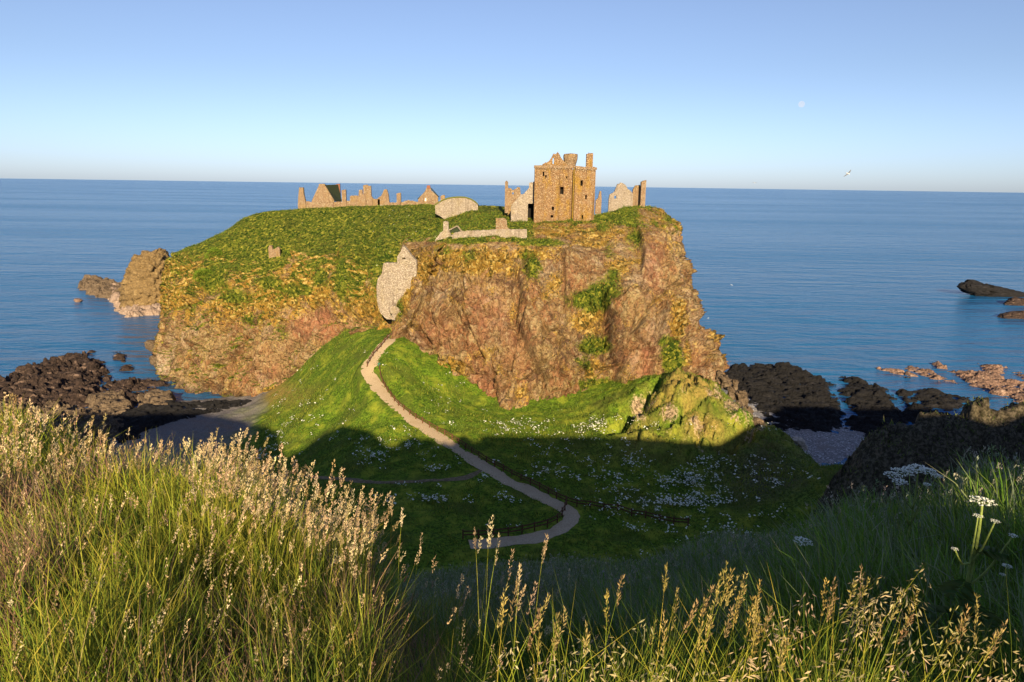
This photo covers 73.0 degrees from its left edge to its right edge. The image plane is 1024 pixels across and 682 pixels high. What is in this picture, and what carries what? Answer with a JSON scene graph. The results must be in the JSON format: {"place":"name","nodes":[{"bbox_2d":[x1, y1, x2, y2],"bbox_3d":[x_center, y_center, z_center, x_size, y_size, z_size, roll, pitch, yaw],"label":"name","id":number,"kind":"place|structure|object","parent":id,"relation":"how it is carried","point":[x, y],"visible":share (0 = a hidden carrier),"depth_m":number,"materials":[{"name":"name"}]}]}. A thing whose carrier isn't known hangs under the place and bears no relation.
{"place":"outdoors","nodes":[
{"label":"outdoors","id":0,"kind":"place"},
{"bbox_2d":[297,469,481,483],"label":"side path","id":1,"kind":"structure","parent":0,"point":[458,478],"depth_m":106.01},
{"bbox_2d":[152,204,729,409],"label":"headland","id":2,"kind":"structure","parent":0,"point":[483,321],"depth_m":165.97,"materials":[{"name":"brown stone"}]},
{"bbox_2d":[144,340,154,352],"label":"boulder","id":3,"kind":"object","parent":2,"relation":"on","point":[149,345],"visible":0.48,"depth_m":231.92,"materials":[{"name":"beige stone"}]},
{"bbox_2d":[149,355,155,368],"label":"boulder","id":4,"kind":"object","parent":2,"relation":"on","point":[152,359],"visible":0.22,"depth_m":223.58,"materials":[{"name":"beige stone"}]},
{"bbox_2d":[192,268,213,281],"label":"shrub","id":5,"kind":"object","parent":2,"relation":"on","point":[198,272],"visible":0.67,"depth_m":210.62,"materials":[{"name":"green plant"}]},
{"bbox_2d":[204,247,222,258],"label":"shrub","id":6,"kind":"object","parent":2,"relation":"on","point":[209,252],"visible":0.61,"depth_m":218.70,"materials":[{"name":"green plant"}]},
{"bbox_2d":[268,245,280,257],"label":"slope ruin","id":7,"kind":"object","parent":2,"relation":"on","point":[276,252],"visible":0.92,"depth_m":214.45,"materials":[{"name":"stone"}]},
{"bbox_2d":[298,187,305,208],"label":"chimney ruin","id":8,"kind":"object","parent":2,"relation":"on","point":[301,200],"visible":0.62,"depth_m":241.35,"materials":[{"name":"stone"}]},
{"bbox_2d":[312,184,341,201],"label":"gabled house","id":9,"kind":"structure","parent":2,"relation":"on","point":[327,193],"depth_m":243.29,"materials":[{"name":"stone"}]},
{"bbox_2d":[342,189,346,206],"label":"wall pillar","id":10,"kind":"structure","parent":2,"relation":"on","point":[344,198],"depth_m":241.24,"materials":[{"name":"stone"}]},
{"bbox_2d":[306,200,417,207],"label":"wall","id":11,"kind":"structure","parent":2,"relation":"on","point":[323,204],"depth_m":242.15,"materials":[{"name":"stone"}]},
{"bbox_2d":[350,185,379,205],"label":"ruined hall","id":12,"kind":"structure","parent":2,"relation":"on","point":[363,196],"depth_m":241.21,"materials":[{"name":"stone"}]},
{"bbox_2d":[378,189,389,205],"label":"pointed wall","id":13,"kind":"structure","parent":2,"relation":"on","point":[384,198],"depth_m":241.19,"materials":[{"name":"stone"}]},
{"bbox_2d":[389,304,400,319],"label":"boulder","id":14,"kind":"object","parent":2,"relation":"on","point":[394,309],"visible":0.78,"depth_m":155.74,"materials":[{"name":"beige stone"}]},
{"bbox_2d":[377,245,417,318],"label":"gate wall","id":15,"kind":"structure","parent":2,"relation":"on","point":[393,282],"depth_m":156.41,"materials":[{"name":"beige stone"}]},
{"bbox_2d":[396,193,400,205],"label":"gatepost ruin","id":16,"kind":"object","parent":2,"relation":"on","point":[398,198],"visible":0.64,"depth_m":241.14,"materials":[{"name":"stone"}]},
{"bbox_2d":[418,185,438,204],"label":"cottage","id":17,"kind":"structure","parent":2,"relation":"on","point":[429,195],"depth_m":235.16,"materials":[{"name":"stone"}]},
{"bbox_2d":[153,203,724,402],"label":"cliff grass","id":18,"kind":"structure","parent":2,"relation":"on","point":[461,227],"depth_m":187.34,"materials":[{"name":"green plant"}]},
{"bbox_2d":[435,221,461,240],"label":"roofless hut","id":19,"kind":"object","parent":2,"relation":"on","point":[446,232],"visible":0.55,"depth_m":166.55,"materials":[{"name":"stone"}]},
{"bbox_2d":[435,196,478,218],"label":"vaulted wall","id":20,"kind":"structure","parent":2,"relation":"on","point":[445,208],"depth_m":203.82,"materials":[{"name":"stone"}]},
{"bbox_2d":[452,218,526,238],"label":"cliff wall","id":21,"kind":"structure","parent":2,"relation":"on","point":[502,229],"depth_m":165.39,"materials":[{"name":"stone"}]},
{"bbox_2d":[505,180,507,212],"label":"wall stump","id":22,"kind":"object","parent":2,"relation":"on","point":[506,196],"visible":0.93,"depth_m":187.97,"materials":[{"name":"stone"}]},
{"bbox_2d":[508,187,520,214],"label":"ruined wall","id":23,"kind":"structure","parent":2,"relation":"on","point":[512,198],"depth_m":188.94,"materials":[{"name":"stone"}]},
{"bbox_2d":[511,214,527,221],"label":"wall","id":24,"kind":"structure","parent":2,"relation":"on","point":[516,218],"depth_m":181.87,"materials":[{"name":"beige stone"}]},
{"bbox_2d":[511,182,533,219],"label":"gatehouse ruin","id":25,"kind":"object","parent":2,"relation":"on","point":[522,204],"visible":0.56,"depth_m":182.60,"materials":[{"name":"beige stone"}]},
{"bbox_2d":[528,204,533,217],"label":"doorway","id":26,"kind":"structure","parent":25,"relation":"in","point":[530,206],"depth_m":186.33,"materials":[{"name":"black"}]},
{"bbox_2d":[534,152,596,222],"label":"tower house","id":27,"kind":"structure","parent":2,"relation":"on","point":[564,190],"depth_m":178.61,"materials":[{"name":"stone"}]},
{"bbox_2d":[559,186,563,194],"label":"window","id":28,"kind":"structure","parent":27,"relation":"in","point":[561,187],"depth_m":180.15,"materials":[{"name":"glass"}]},
{"bbox_2d":[595,191,601,213],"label":"wall fragment","id":29,"kind":"object","parent":2,"relation":"on","point":[598,201],"depth_m":192.32,"materials":[{"name":"stone"}]},
{"bbox_2d":[608,180,645,211],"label":"chapel ruin","id":30,"kind":"object","parent":2,"relation":"on","point":[624,195],"visible":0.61,"depth_m":192.90,"materials":[{"name":"stone"}]},
{"bbox_2d":[361,335,579,548],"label":"path","id":31,"kind":"structure","parent":0,"point":[570,520],"depth_m":107.83,"materials":[{"name":"beige gravel"}]},
{"bbox_2d":[367,332,390,366],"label":"fence","id":32,"kind":"object","parent":31,"relation":"on","point":[377,347],"visible":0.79,"depth_m":146.55,"materials":[{"name":"brown wood"}]},
{"bbox_2d":[0,178,1023,469],"bbox_3d":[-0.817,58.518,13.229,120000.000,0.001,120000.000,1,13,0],"label":"sea","id":33,"kind":"structure","parent":0,"point":[832,286],"depth_m":545.84,"materials":[{"name":"liquid"}]},
{"bbox_2d":[0,351,111,407],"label":"rock shelf","id":34,"kind":"object","parent":33,"relation":"in","point":[70,379],"visible":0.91,"depth_m":203.37,"materials":[{"name":"brown stone"}]},
{"bbox_2d":[0,399,123,453],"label":"rock shelf","id":35,"kind":"object","parent":33,"relation":"in","point":[113,424],"visible":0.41,"depth_m":169.10,"materials":[{"name":"brown stone"}]},
{"bbox_2d":[73,298,82,301],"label":"rock islet","id":36,"kind":"object","parent":33,"relation":"in","point":[77,300],"visible":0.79,"depth_m":344.26,"materials":[{"name":"brown stone"}]},
{"bbox_2d":[87,350,96,354],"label":"rock shelf","id":37,"kind":"object","parent":33,"relation":"in","point":[90,351],"visible":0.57,"depth_m":244.51,"materials":[{"name":"stone"}]},
{"bbox_2d":[78,274,120,299],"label":"rock islet","id":38,"kind":"object","parent":33,"relation":"in","point":[96,286],"visible":0.62,"depth_m":375.36,"materials":[{"name":"brown stone"}]},
{"bbox_2d":[85,389,134,418],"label":"slab rock","id":39,"kind":"object","parent":33,"relation":"in","point":[111,403],"visible":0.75,"depth_m":180.88,"materials":[{"name":"brown stone"}]},
{"bbox_2d":[111,351,126,361],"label":"rock shelf","id":40,"kind":"object","parent":33,"relation":"in","point":[120,356],"visible":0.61,"depth_m":235.78,"materials":[{"name":"brown stone"}]},
{"bbox_2d":[119,364,133,370],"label":"rock shelf","id":41,"kind":"object","parent":33,"relation":"in","point":[127,367],"visible":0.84,"depth_m":222.89,"materials":[{"name":"brown stone"}]},
{"bbox_2d":[106,283,160,317],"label":"rock islet","id":42,"kind":"object","parent":33,"relation":"in","point":[134,310],"visible":0.13,"depth_m":316.21,"materials":[{"name":"beige stone"}]},
{"bbox_2d":[118,248,169,308],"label":"sea stack","id":43,"kind":"object","parent":42,"relation":"on","point":[141,281],"visible":0.81,"depth_m":319.82,"materials":[{"name":"brown stone"}]},
{"bbox_2d":[106,377,170,406],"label":"rock shelf","id":44,"kind":"object","parent":33,"relation":"in","point":[129,386],"visible":0.53,"depth_m":202.69,"materials":[{"name":"brown stone"}]},
{"bbox_2d":[136,389,175,407],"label":"slab rock","id":45,"kind":"object","parent":33,"relation":"in","point":[157,397],"visible":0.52,"depth_m":188.52,"materials":[{"name":"brown stone"}]},
{"bbox_2d":[113,399,251,443],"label":"rock shelf","id":46,"kind":"object","parent":33,"relation":"in","point":[142,418],"visible":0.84,"depth_m":174.10,"materials":[{"name":"black stone"}]},
{"bbox_2d":[724,362,847,433],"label":"rock shelf","id":47,"kind":"object","parent":33,"relation":"in","point":[810,403],"visible":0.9,"depth_m":202.02,"materials":[{"name":"black stone"}]},
{"bbox_2d":[837,376,907,436],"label":"rock shelf","id":48,"kind":"object","parent":33,"relation":"in","point":[873,404],"visible":0.76,"depth_m":193.23,"materials":[{"name":"black stone"}]},
{"bbox_2d":[876,367,917,377],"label":"rock shelf","id":49,"kind":"object","parent":33,"relation":"in","point":[898,371],"visible":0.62,"depth_m":232.59,"materials":[{"name":"brown stone"}]},
{"bbox_2d":[888,389,952,423],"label":"rock shelf","id":50,"kind":"object","parent":33,"relation":"in","point":[912,411],"visible":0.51,"depth_m":192.59,"materials":[{"name":"black stone"}]},
{"bbox_2d":[905,365,957,383],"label":"rock shelf","id":51,"kind":"object","parent":33,"relation":"in","point":[925,372],"visible":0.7,"depth_m":230.37,"materials":[{"name":"brown stone"}]},
{"bbox_2d":[911,388,970,410],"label":"rock shelf","id":52,"kind":"object","parent":33,"relation":"in","point":[930,398],"visible":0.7,"depth_m":201.60,"materials":[{"name":"black stone"}]},
{"bbox_2d":[932,361,1023,402],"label":"rock shelf","id":53,"kind":"object","parent":33,"relation":"in","point":[993,382],"visible":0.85,"depth_m":219.72,"materials":[{"name":"brown stone"}]},
{"bbox_2d":[957,279,1023,296],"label":"skerry","id":54,"kind":"structure","parent":33,"relation":"in","point":[973,287],"depth_m":404.12,"materials":[{"name":"black stone"}]},
{"bbox_2d":[977,363,1007,373],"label":"rock shelf","id":55,"kind":"object","parent":33,"relation":"in","point":[998,368],"visible":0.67,"depth_m":237.90,"materials":[{"name":"brown stone"}]},
{"bbox_2d":[997,310,1023,318],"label":"skerry","id":56,"kind":"structure","parent":33,"relation":"in","point":[1014,315],"depth_m":335.04,"materials":[{"name":"brown stone"}]},
{"bbox_2d":[1003,297,1023,305],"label":"skerry","id":57,"kind":"structure","parent":33,"relation":"in","point":[1017,301],"depth_m":374.31,"materials":[{"name":"brown stone"}]},
{"bbox_2d":[1012,372,1023,378],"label":"rock shelf","id":58,"kind":"object","parent":33,"relation":"in","point":[1022,375],"visible":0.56,"depth_m":231.85,"materials":[{"name":"brown stone"}]},
{"bbox_2d":[0,326,1023,681],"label":"ground","id":59,"kind":"structure","parent":0,"point":[822,447],"depth_m":114.08,"materials":[{"name":"green plant"}]},
{"bbox_2d":[0,394,1023,681],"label":"meadow grass","id":60,"kind":"structure","parent":59,"relation":"on","point":[842,554],"depth_m":4.32,"materials":[{"name":"green plant"}]},
{"bbox_2d":[0,391,1023,681],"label":"seed heads","id":61,"kind":"object","parent":59,"relation":"on","point":[288,509],"visible":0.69,"depth_m":4.80,"materials":[{"name":"beige plant"}]},
{"bbox_2d":[462,497,567,538],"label":"fence","id":62,"kind":"object","parent":59,"relation":"on","point":[522,526],"visible":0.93,"depth_m":89.85,"materials":[{"name":"brown wood"}]},
{"bbox_2d":[379,364,688,525],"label":"fence","id":63,"kind":"object","parent":59,"relation":"on","point":[577,500],"visible":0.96,"depth_m":104.76,"materials":[{"name":"brown wood"}]},
{"bbox_2d":[245,208,835,556],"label":"wildflowers","id":64,"kind":"object","parent":59,"relation":"on","point":[658,502],"visible":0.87,"depth_m":109.85,"materials":[{"name":"white plant"}]},
{"bbox_2d":[715,370,722,382],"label":"scree stone","id":65,"kind":"object","parent":59,"relation":"on","point":[718,375],"visible":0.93,"depth_m":145.07,"materials":[{"name":"brown stone"}]},
{"bbox_2d":[719,374,731,389],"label":"scree stone","id":66,"kind":"object","parent":59,"relation":"on","point":[725,382],"visible":0.97,"depth_m":144.26,"materials":[{"name":"brown stone"}]},
{"bbox_2d":[727,386,735,400],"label":"scree stone","id":67,"kind":"object","parent":59,"relation":"on","point":[731,392],"visible":0.94,"depth_m":141.57,"materials":[{"name":"brown stone"}]},
{"bbox_2d":[732,379,738,389],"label":"scree stone","id":68,"kind":"object","parent":59,"relation":"on","point":[735,383],"visible":0.94,"depth_m":146.44,"materials":[{"name":"brown stone"}]},
{"bbox_2d":[735,400,742,408],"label":"scree stone","id":69,"kind":"object","parent":59,"relation":"on","point":[739,402],"visible":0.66,"depth_m":137.95,"materials":[{"name":"brown stone"}]},
{"bbox_2d":[735,390,748,405],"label":"scree stone","id":70,"kind":"object","parent":59,"relation":"on","point":[742,395],"visible":0.91,"depth_m":140.69,"materials":[{"name":"brown stone"}]},
{"bbox_2d":[743,405,753,416],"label":"scree stone","id":71,"kind":"object","parent":59,"relation":"on","point":[748,409],"visible":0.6,"depth_m":136.16,"materials":[{"name":"brown stone"}]},
{"bbox_2d":[753,417,764,427],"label":"boulder","id":72,"kind":"object","parent":59,"relation":"on","point":[757,422],"visible":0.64,"depth_m":128.18,"materials":[{"name":"brown stone"}]},
{"bbox_2d":[791,436,807,449],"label":"boulder","id":73,"kind":"object","parent":59,"relation":"on","point":[800,441],"visible":0.78,"depth_m":125.95,"materials":[{"name":"grey stone"}]},
{"bbox_2d":[794,536,812,569],"bbox_3d":[2.827,2.312,6.643,0.332,0.875,0.229,1,13,0],"label":"hogweed","id":74,"kind":"object","parent":59,"relation":"on","point":[803,539],"visible":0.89,"depth_m":6.57,"materials":[{"name":"white plant"}]},
{"bbox_2d":[873,463,943,561],"bbox_3d":[3.734,1.777,6.620,0.542,1.345,0.625,1,13,0],"label":"hogweed","id":75,"kind":"object","parent":59,"relation":"on","point":[913,467],"visible":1,"depth_m":6.47,"materials":[{"name":"white plant"}]},
{"bbox_2d":[910,495,1018,670],"bbox_3d":[2.374,1.365,3.663,0.431,1.132,0.312,6,14,21],"label":"hogweed","id":76,"kind":"object","parent":59,"relation":"on","point":[950,590],"visible":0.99,"depth_m":3.62,"materials":[{"name":"green plant"}]},
{"bbox_2d":[995,563,1022,623],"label":"hogweed","id":77,"kind":"object","parent":59,"relation":"on","point":[1003,565],"visible":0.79,"depth_m":4.66,"materials":[{"name":"green plant"}]},
{"bbox_2d":[0,0,1023,192],"label":"sky","id":78,"kind":"structure","parent":0,"point":[899,95],"materials":[{"name":"blue"}]},
{"bbox_2d":[371,500,1023,681],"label":"tall seed grass","id":79,"kind":"structure","parent":0,"point":[781,652],"depth_m":2.12,"materials":[{"name":"plant"}]}
]}

